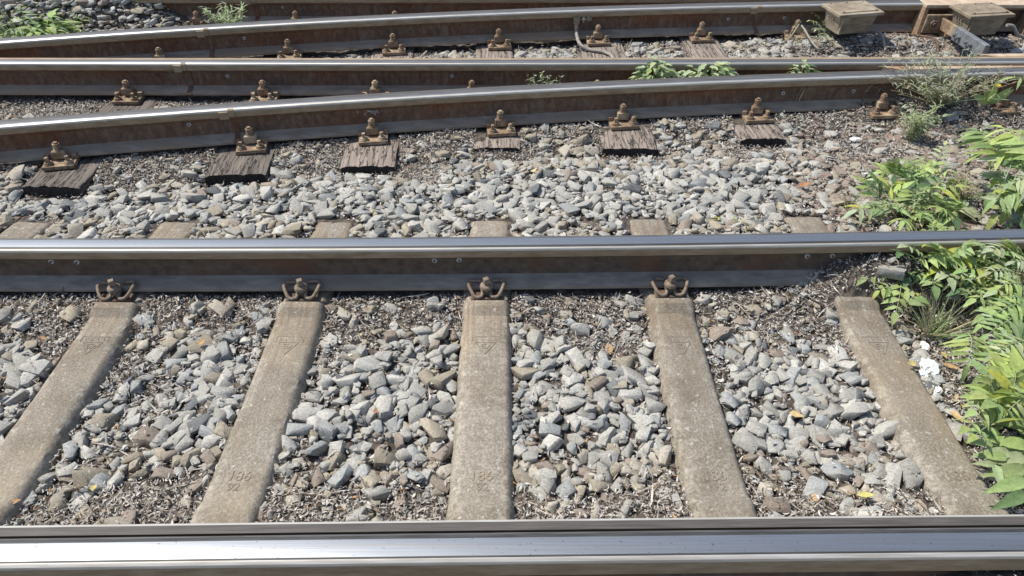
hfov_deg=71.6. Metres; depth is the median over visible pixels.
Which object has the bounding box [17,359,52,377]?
ballast stone
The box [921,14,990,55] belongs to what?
tie bar
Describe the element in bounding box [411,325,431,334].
ballast stone
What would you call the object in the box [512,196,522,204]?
ballast stone
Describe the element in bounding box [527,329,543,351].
ballast stone
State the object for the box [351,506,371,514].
ballast stone
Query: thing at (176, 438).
ballast stone
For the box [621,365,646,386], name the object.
ballast stone
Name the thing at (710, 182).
ballast stone
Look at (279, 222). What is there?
ballast stone
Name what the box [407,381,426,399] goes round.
ballast stone
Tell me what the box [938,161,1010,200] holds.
dry weed
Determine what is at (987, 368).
dry weed
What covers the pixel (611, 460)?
ballast stone
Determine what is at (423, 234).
ballast stone
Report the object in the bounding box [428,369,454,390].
ballast stone
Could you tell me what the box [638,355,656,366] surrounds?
ballast stone
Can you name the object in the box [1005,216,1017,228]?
ballast stone
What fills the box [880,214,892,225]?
ballast stone
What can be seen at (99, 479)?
ballast stone
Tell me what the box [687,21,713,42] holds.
bolted rail fastening
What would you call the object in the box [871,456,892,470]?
ballast stone
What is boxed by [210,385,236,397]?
ballast stone
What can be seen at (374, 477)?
ballast stone
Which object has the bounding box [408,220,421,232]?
ballast stone
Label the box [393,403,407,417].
ballast stone
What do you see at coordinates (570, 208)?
ballast stone
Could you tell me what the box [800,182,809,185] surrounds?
fallen leaf
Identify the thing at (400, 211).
ballast stone
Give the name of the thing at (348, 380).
ballast stone
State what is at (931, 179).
leafy weed
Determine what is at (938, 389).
paper scrap
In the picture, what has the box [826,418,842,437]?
ballast stone
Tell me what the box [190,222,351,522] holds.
concrete sleeper
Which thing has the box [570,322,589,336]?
ballast stone
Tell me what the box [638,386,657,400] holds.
ballast stone
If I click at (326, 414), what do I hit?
ballast stone
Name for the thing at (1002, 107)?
bolted rail fastening
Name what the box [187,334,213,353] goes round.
ballast stone
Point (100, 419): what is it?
ballast stone
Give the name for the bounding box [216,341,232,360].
ballast stone
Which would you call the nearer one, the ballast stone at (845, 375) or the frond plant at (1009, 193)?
the ballast stone at (845, 375)
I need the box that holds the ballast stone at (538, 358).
[530,350,541,364]
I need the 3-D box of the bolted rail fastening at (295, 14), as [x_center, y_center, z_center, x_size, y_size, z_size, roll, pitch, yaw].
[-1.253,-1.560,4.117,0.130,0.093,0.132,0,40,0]
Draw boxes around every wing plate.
[882,65,1023,69]
[977,53,1023,56]
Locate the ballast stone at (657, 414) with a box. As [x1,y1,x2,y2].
[649,413,661,417]
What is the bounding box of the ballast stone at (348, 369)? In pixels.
[339,364,352,376]
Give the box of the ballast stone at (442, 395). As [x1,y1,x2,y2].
[437,391,454,404]
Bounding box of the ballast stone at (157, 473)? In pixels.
[150,466,174,482]
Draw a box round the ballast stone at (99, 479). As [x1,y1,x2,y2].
[88,472,111,491]
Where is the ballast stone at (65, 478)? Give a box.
[60,476,72,482]
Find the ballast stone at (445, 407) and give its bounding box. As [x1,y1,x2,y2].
[431,399,455,417]
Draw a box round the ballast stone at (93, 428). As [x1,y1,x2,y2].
[82,418,103,433]
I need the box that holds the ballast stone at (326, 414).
[316,408,337,420]
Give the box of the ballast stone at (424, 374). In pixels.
[417,368,433,389]
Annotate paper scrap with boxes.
[849,137,860,141]
[918,369,928,377]
[919,358,938,374]
[920,341,929,349]
[926,385,941,393]
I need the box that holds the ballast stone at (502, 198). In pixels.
[495,194,507,202]
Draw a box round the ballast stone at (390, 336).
[384,330,400,342]
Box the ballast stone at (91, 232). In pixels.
[77,227,97,237]
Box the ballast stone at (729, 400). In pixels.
[721,391,741,408]
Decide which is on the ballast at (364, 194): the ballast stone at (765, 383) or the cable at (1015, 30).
the cable at (1015, 30)
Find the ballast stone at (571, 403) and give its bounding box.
[559,396,585,411]
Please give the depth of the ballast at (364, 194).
2.62 m
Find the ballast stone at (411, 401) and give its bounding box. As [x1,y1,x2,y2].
[397,395,419,411]
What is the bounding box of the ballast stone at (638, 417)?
[627,412,654,427]
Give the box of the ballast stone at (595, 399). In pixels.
[587,390,611,404]
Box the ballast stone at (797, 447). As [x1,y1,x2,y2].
[785,443,804,454]
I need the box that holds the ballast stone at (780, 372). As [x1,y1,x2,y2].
[774,367,789,381]
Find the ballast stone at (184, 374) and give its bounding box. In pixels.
[175,368,192,386]
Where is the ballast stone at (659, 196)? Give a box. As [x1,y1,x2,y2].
[655,194,668,202]
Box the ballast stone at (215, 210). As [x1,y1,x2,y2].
[205,204,223,216]
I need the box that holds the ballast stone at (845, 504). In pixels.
[839,497,855,515]
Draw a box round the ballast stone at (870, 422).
[859,413,874,427]
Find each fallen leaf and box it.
[789,411,802,416]
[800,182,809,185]
[857,491,873,496]
[907,360,915,365]
[942,363,959,368]
[951,411,962,421]
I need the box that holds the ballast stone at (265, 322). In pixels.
[256,316,273,333]
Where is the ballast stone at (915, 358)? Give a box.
[909,354,921,368]
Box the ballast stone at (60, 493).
[49,487,69,504]
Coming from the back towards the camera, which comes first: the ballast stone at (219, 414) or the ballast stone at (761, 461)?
the ballast stone at (219, 414)
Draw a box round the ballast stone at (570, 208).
[559,203,580,214]
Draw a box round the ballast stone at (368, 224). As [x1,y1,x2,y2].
[363,214,383,230]
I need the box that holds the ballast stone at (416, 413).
[408,403,428,424]
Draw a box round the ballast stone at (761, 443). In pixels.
[752,435,766,450]
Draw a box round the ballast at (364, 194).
[0,0,1023,575]
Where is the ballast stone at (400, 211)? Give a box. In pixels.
[396,206,407,221]
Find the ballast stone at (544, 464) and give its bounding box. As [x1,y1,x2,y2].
[534,460,557,472]
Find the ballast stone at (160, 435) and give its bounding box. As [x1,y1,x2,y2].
[149,430,168,448]
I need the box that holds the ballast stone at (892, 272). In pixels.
[877,265,906,280]
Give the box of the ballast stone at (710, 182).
[699,174,716,186]
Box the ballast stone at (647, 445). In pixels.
[638,440,654,453]
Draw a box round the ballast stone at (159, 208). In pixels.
[154,202,170,215]
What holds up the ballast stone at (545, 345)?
on the ground
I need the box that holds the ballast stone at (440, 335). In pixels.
[433,324,448,339]
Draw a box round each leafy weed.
[0,4,92,37]
[15,8,83,35]
[630,56,680,79]
[675,61,738,77]
[787,59,820,72]
[841,170,930,226]
[859,196,944,230]
[867,157,946,181]
[867,162,972,203]
[899,140,978,193]
[913,194,982,230]
[953,345,1023,443]
[967,417,1023,509]
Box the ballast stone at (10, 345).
[0,343,15,349]
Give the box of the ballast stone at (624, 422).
[615,412,631,435]
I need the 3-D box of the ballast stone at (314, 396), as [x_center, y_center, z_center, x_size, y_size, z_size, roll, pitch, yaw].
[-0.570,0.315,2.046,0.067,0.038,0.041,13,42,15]
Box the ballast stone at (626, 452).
[620,441,633,458]
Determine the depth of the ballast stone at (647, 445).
1.89 m
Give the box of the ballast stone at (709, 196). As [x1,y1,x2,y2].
[701,191,717,202]
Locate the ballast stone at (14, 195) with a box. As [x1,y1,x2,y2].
[8,188,23,201]
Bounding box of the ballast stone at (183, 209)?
[178,203,190,215]
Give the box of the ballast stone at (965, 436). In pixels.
[963,432,983,445]
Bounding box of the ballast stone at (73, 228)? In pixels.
[67,223,83,237]
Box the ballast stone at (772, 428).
[766,423,787,437]
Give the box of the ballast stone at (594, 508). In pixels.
[590,500,601,518]
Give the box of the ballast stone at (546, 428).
[539,421,561,437]
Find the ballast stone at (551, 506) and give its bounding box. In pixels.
[543,500,558,513]
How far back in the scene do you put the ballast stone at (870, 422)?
1.97 m
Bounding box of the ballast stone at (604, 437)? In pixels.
[598,427,616,446]
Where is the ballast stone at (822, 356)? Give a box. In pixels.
[806,352,827,362]
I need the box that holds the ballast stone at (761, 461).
[754,453,773,475]
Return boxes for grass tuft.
[782,22,824,44]
[824,171,889,210]
[884,281,998,340]
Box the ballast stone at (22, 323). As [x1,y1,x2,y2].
[10,317,31,331]
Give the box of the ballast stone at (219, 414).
[213,406,226,425]
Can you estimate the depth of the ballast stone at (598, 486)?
1.79 m
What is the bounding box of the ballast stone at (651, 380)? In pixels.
[644,375,659,384]
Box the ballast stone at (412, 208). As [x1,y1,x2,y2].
[405,203,417,214]
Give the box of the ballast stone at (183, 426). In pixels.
[176,419,190,431]
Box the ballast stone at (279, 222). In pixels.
[275,217,283,226]
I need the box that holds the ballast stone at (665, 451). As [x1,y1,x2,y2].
[657,445,671,467]
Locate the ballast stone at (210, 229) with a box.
[199,226,221,235]
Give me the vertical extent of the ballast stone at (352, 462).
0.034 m
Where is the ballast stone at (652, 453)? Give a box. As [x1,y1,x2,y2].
[648,448,661,467]
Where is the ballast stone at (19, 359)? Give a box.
[12,349,33,369]
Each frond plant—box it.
[808,12,829,40]
[931,251,1023,343]
[939,295,1023,390]
[954,125,1023,229]
[969,332,1023,423]
[997,74,1023,89]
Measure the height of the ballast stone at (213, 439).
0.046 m
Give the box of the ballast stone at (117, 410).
[111,403,129,415]
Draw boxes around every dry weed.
[871,176,947,215]
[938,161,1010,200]
[959,260,1023,317]
[973,351,1016,389]
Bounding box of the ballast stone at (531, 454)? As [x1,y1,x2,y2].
[522,446,538,463]
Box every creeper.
[856,220,1001,301]
[872,281,930,325]
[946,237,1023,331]
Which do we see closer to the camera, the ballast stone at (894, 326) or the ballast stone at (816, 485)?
the ballast stone at (816, 485)
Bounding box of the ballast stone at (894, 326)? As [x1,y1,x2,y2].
[890,312,906,329]
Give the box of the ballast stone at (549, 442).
[542,434,563,454]
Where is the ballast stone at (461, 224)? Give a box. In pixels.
[452,217,471,231]
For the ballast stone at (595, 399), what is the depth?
2.02 m
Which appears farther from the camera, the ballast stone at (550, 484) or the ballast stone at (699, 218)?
the ballast stone at (699, 218)
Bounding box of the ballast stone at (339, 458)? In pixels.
[328,452,345,471]
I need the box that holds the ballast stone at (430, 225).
[423,218,440,233]
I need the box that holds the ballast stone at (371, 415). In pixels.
[365,404,377,424]
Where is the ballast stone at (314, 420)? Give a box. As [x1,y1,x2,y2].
[306,416,321,431]
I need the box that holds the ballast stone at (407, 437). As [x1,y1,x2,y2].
[393,431,411,441]
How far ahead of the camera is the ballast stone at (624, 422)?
1.95 m
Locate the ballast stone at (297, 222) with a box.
[285,221,306,228]
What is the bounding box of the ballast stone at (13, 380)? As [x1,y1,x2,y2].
[6,369,26,390]
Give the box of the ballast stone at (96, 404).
[86,398,109,409]
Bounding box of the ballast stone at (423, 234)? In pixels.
[413,231,429,236]
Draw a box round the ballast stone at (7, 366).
[3,363,15,377]
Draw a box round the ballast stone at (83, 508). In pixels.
[76,505,95,523]
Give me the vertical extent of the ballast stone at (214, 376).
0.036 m
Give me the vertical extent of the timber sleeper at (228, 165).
0.151 m
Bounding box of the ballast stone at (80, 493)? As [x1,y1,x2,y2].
[73,486,99,500]
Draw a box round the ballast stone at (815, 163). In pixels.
[805,160,821,168]
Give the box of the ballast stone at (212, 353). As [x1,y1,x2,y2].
[200,344,219,363]
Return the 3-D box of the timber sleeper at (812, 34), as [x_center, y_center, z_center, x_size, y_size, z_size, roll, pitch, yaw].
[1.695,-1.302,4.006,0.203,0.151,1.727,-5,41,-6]
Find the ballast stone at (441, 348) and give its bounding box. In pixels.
[438,345,446,357]
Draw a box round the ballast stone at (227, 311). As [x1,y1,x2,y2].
[221,296,235,317]
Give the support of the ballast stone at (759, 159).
on the ground
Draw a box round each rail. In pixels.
[0,0,1023,57]
[0,56,1023,95]
[0,67,1023,163]
[0,229,1023,291]
[0,514,1023,575]
[19,0,849,23]
[899,0,1023,39]
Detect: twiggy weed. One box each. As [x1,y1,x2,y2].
[197,1,246,23]
[527,71,563,84]
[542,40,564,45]
[867,59,921,96]
[879,34,1023,106]
[895,100,952,141]
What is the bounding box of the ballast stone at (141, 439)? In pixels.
[132,426,159,448]
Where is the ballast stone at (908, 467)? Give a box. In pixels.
[900,459,920,483]
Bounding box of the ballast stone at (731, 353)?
[720,346,744,363]
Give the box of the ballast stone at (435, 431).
[419,417,447,441]
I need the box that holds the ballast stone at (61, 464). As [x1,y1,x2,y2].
[55,460,67,482]
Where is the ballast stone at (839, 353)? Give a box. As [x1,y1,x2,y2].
[827,345,848,361]
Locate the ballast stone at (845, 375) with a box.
[839,370,859,379]
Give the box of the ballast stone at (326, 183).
[314,180,333,186]
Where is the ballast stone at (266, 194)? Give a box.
[260,186,275,200]
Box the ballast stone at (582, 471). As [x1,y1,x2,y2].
[571,464,594,477]
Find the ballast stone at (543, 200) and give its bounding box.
[533,198,552,201]
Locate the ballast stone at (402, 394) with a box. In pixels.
[395,390,412,404]
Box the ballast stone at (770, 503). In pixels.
[762,496,790,516]
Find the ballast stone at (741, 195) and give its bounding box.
[731,190,749,200]
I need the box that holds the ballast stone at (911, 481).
[904,474,923,491]
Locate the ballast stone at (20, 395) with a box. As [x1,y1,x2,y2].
[1,388,36,405]
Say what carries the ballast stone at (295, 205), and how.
on the ground
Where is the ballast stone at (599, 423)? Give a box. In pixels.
[587,415,607,432]
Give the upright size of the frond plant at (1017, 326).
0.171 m
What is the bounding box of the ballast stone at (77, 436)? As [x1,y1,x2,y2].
[71,431,87,447]
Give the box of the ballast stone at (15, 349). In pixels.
[11,344,20,353]
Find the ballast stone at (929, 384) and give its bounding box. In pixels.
[923,381,942,395]
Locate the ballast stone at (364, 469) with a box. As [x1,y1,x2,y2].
[355,462,372,481]
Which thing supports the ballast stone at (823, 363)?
on the ballast at (364, 194)
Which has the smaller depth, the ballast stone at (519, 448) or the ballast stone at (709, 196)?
the ballast stone at (519, 448)
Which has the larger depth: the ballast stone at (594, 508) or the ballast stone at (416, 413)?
the ballast stone at (416, 413)
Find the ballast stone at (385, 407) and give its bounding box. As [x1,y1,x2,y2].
[376,398,394,419]
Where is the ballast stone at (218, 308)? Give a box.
[207,299,223,317]
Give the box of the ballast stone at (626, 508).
[619,499,632,517]
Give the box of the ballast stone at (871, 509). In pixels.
[852,505,882,515]
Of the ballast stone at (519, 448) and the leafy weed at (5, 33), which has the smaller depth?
the ballast stone at (519, 448)
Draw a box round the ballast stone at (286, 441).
[281,435,297,456]
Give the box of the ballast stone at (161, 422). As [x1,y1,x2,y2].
[153,416,172,429]
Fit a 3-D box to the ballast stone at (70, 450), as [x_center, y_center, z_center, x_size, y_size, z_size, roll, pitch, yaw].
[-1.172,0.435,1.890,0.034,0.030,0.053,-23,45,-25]
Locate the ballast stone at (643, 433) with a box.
[635,425,650,443]
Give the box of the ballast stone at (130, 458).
[120,452,146,464]
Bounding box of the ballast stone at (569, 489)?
[555,480,576,499]
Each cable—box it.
[573,16,613,57]
[801,25,824,49]
[856,30,886,50]
[888,33,938,52]
[1006,23,1023,47]
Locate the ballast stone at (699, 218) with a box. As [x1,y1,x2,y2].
[693,211,704,224]
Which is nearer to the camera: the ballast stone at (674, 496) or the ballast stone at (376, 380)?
the ballast stone at (674, 496)
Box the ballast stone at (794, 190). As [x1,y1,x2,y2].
[780,183,803,197]
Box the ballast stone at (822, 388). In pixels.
[812,383,830,402]
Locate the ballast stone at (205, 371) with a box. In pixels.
[200,360,221,377]
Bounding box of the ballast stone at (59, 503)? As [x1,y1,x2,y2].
[46,498,68,516]
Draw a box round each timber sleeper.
[22,95,166,197]
[204,52,310,186]
[340,47,414,174]
[474,43,519,152]
[579,38,656,158]
[677,35,785,146]
[808,33,837,56]
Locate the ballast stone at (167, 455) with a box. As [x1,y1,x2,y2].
[160,450,181,461]
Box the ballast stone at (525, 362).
[516,358,534,367]
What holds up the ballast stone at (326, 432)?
on the ground
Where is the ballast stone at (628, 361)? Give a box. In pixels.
[613,355,637,369]
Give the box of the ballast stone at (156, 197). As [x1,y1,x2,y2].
[150,192,170,202]
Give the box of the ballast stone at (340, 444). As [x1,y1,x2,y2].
[327,440,344,455]
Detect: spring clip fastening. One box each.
[96,278,135,301]
[282,278,320,301]
[467,277,505,299]
[651,274,688,297]
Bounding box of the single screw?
[898,32,937,36]
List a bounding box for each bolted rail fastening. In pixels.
[41,141,80,170]
[112,80,146,104]
[154,47,174,57]
[186,11,209,25]
[235,126,267,154]
[249,80,280,101]
[276,39,301,57]
[291,11,300,18]
[358,118,387,145]
[362,80,389,93]
[381,33,405,55]
[467,80,476,87]
[486,110,515,137]
[487,28,510,50]
[585,25,610,46]
[607,103,638,129]
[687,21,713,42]
[739,97,772,123]
[782,19,807,40]
[867,93,898,118]
[987,96,1019,114]
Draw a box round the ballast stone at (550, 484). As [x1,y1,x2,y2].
[540,472,556,496]
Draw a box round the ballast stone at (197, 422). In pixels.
[187,412,210,435]
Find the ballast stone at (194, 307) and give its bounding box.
[189,301,204,313]
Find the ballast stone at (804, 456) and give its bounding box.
[799,450,818,463]
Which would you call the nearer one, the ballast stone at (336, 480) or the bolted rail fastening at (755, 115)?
the ballast stone at (336, 480)
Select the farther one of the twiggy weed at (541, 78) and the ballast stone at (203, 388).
the twiggy weed at (541, 78)
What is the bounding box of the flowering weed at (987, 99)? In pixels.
[971,77,1013,107]
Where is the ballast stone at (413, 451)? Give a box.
[404,446,423,467]
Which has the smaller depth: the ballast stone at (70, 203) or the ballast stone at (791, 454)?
the ballast stone at (791, 454)
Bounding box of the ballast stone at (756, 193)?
[744,188,763,201]
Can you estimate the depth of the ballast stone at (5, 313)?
2.26 m
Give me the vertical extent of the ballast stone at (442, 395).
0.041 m
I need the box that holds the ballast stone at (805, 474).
[796,465,813,480]
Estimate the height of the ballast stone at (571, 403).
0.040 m
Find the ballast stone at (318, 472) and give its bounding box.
[311,468,325,488]
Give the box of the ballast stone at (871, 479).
[861,472,881,487]
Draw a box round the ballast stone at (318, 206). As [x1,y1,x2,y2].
[313,199,327,213]
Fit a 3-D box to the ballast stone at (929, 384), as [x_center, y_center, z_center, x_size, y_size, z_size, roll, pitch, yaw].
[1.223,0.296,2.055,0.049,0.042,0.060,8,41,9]
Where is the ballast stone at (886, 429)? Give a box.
[869,421,898,438]
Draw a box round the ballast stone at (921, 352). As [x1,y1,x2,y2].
[910,347,931,358]
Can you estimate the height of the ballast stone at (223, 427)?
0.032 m
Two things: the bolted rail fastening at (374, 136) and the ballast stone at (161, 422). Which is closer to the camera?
the ballast stone at (161, 422)
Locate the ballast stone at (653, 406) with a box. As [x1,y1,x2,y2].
[645,397,666,413]
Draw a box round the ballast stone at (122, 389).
[111,383,129,403]
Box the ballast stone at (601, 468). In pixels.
[596,461,612,483]
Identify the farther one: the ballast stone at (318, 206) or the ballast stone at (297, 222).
the ballast stone at (318, 206)
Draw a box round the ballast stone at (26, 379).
[20,371,39,387]
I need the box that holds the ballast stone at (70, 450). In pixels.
[62,441,78,459]
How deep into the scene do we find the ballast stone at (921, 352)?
2.17 m
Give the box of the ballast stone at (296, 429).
[286,423,313,434]
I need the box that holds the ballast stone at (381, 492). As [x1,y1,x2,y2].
[363,485,389,501]
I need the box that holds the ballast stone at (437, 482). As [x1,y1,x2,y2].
[430,474,449,494]
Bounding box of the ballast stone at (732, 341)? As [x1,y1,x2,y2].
[723,333,739,345]
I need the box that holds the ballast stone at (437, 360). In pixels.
[428,354,442,367]
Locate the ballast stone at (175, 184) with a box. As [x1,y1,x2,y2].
[169,180,184,188]
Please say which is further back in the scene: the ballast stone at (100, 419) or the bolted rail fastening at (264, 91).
the bolted rail fastening at (264, 91)
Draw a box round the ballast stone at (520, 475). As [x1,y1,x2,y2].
[512,466,532,486]
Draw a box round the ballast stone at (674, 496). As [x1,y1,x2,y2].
[660,493,682,507]
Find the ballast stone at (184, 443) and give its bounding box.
[175,435,194,453]
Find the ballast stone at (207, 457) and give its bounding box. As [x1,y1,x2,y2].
[200,449,215,464]
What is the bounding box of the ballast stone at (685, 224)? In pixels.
[677,219,692,233]
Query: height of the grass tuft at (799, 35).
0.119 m
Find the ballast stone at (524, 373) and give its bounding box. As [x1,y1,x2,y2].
[511,366,542,379]
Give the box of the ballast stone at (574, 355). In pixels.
[564,347,586,369]
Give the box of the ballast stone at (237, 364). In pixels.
[229,362,244,370]
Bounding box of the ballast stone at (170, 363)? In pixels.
[165,358,188,368]
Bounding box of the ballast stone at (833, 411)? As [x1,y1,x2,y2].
[824,402,844,419]
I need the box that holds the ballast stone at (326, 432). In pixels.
[317,419,337,442]
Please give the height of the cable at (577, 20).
0.149 m
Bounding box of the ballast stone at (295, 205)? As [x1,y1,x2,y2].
[289,197,302,215]
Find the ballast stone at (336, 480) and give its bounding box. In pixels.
[327,464,353,490]
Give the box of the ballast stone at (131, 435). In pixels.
[128,430,138,444]
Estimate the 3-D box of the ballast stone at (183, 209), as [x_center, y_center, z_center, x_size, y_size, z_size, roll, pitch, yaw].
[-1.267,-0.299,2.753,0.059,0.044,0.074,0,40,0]
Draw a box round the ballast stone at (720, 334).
[707,326,731,341]
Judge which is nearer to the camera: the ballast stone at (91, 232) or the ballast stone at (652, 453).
the ballast stone at (652, 453)
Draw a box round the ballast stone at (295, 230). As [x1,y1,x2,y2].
[283,222,301,236]
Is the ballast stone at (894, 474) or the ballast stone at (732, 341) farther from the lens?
the ballast stone at (732, 341)
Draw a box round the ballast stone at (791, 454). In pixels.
[779,450,799,461]
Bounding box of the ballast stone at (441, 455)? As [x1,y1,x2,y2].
[431,441,453,463]
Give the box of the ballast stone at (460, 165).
[453,162,469,170]
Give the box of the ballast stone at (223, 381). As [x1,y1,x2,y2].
[215,374,231,386]
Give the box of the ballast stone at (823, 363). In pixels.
[818,358,836,376]
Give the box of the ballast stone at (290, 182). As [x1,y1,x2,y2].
[279,179,295,188]
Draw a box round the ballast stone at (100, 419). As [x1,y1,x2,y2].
[90,413,122,430]
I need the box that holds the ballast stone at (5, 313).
[0,306,12,323]
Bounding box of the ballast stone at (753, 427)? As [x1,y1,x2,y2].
[745,420,767,437]
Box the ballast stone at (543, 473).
[535,466,556,486]
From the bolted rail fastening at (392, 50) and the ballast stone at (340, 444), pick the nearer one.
the ballast stone at (340, 444)
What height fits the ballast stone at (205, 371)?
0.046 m
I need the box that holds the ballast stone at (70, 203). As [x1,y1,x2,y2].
[60,199,76,209]
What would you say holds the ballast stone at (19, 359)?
on the ground
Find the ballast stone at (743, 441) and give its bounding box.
[732,432,758,453]
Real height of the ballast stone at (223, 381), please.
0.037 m
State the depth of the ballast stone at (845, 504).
1.74 m
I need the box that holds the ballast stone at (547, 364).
[532,357,557,371]
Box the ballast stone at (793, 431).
[783,425,808,439]
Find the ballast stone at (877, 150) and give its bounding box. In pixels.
[871,147,889,153]
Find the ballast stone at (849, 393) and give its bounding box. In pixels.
[839,385,861,401]
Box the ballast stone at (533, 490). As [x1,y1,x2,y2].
[528,486,546,499]
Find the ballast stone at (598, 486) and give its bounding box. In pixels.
[588,478,611,492]
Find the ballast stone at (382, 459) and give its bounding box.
[374,449,398,469]
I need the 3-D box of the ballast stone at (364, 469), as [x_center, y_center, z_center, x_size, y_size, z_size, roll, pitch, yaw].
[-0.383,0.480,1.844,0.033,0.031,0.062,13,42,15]
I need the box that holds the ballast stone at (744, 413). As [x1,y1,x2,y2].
[735,404,749,418]
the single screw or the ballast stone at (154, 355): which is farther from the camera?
the single screw
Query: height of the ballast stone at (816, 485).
0.040 m
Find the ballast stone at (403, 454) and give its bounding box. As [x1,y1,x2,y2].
[395,448,410,461]
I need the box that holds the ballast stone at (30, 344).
[23,340,37,352]
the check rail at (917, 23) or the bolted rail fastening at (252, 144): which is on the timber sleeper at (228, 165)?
the bolted rail fastening at (252, 144)
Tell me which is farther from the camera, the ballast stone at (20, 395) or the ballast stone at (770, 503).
the ballast stone at (20, 395)
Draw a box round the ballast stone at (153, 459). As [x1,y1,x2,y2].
[148,447,163,471]
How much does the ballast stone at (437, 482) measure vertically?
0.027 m
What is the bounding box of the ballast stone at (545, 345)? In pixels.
[541,338,563,354]
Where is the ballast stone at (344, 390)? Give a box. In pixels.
[340,386,351,400]
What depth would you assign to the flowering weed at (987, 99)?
3.27 m
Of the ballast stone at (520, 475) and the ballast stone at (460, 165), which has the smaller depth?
the ballast stone at (520, 475)
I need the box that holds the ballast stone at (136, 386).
[130,379,142,396]
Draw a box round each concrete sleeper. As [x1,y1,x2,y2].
[0,222,49,237]
[0,222,195,525]
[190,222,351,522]
[446,221,514,519]
[629,219,756,517]
[784,217,1009,514]
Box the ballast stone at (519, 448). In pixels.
[513,441,527,458]
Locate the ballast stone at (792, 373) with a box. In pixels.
[779,366,801,385]
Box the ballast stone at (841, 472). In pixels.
[820,459,853,482]
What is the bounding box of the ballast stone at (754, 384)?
[748,377,764,396]
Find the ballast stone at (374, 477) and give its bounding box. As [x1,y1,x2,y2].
[361,470,381,487]
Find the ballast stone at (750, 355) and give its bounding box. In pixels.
[742,345,757,365]
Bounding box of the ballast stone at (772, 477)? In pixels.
[767,473,788,482]
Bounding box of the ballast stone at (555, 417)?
[545,410,561,422]
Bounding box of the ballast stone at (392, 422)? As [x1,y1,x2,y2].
[386,415,398,432]
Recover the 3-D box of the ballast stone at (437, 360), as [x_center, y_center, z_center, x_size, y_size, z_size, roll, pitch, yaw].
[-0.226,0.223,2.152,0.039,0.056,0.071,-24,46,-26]
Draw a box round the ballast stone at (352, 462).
[345,456,360,475]
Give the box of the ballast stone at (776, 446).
[765,438,784,453]
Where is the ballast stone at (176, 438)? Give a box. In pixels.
[167,430,185,450]
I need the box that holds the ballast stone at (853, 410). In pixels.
[840,402,869,419]
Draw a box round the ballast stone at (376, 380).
[367,371,385,391]
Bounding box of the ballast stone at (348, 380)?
[336,372,364,388]
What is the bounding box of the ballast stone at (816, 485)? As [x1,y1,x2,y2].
[801,476,829,499]
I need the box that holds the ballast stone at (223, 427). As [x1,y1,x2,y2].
[213,421,231,439]
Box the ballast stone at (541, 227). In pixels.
[532,221,547,233]
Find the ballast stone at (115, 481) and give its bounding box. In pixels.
[105,470,124,493]
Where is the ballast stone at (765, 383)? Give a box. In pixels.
[742,376,770,387]
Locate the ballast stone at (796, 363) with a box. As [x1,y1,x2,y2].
[789,360,802,367]
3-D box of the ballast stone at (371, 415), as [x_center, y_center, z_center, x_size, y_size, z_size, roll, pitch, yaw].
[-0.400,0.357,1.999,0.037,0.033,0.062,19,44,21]
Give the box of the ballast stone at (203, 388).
[189,381,209,396]
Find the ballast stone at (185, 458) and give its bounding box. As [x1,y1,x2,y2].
[180,447,201,467]
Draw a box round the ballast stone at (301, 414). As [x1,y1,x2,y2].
[292,407,321,422]
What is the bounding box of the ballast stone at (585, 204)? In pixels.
[574,201,592,208]
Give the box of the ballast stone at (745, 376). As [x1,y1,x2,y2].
[730,371,752,382]
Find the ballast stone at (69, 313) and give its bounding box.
[58,305,82,322]
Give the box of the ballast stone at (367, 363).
[353,355,383,372]
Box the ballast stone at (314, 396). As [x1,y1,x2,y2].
[301,391,322,402]
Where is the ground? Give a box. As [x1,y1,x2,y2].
[0,0,1023,575]
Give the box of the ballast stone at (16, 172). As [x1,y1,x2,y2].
[8,165,24,179]
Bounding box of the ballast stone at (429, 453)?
[427,447,435,461]
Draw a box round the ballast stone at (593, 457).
[584,449,601,469]
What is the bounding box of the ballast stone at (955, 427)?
[947,421,965,441]
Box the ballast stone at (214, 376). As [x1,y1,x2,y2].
[203,372,223,383]
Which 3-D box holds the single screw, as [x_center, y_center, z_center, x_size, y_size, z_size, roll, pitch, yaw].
[2.340,-1.468,4.059,0.200,0.074,0.129,9,41,11]
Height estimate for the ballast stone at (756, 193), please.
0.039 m
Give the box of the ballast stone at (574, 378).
[561,371,583,386]
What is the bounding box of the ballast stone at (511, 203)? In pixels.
[502,196,516,209]
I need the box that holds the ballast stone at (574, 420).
[563,412,580,431]
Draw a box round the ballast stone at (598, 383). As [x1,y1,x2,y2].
[585,376,608,391]
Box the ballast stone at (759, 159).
[754,158,774,162]
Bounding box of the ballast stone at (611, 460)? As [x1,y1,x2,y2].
[598,449,618,467]
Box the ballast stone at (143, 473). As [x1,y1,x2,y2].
[129,465,150,481]
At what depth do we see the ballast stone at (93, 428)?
1.95 m
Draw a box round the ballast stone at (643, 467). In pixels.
[639,459,653,478]
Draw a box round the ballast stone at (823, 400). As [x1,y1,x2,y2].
[814,394,828,408]
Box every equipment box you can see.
[821,0,884,40]
[949,2,1015,38]
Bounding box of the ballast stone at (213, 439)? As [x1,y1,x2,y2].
[201,434,222,448]
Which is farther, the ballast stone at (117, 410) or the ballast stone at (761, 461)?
the ballast stone at (117, 410)
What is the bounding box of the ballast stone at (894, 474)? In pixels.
[881,462,902,492]
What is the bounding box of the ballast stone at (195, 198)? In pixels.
[180,192,203,203]
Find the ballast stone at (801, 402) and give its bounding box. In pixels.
[793,394,811,418]
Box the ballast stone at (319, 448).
[302,440,328,455]
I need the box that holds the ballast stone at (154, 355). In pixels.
[145,345,168,362]
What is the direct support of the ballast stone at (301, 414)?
on the ground
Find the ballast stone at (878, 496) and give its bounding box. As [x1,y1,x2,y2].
[869,490,893,511]
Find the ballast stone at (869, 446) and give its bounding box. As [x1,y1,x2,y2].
[864,440,878,455]
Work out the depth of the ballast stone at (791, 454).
1.88 m

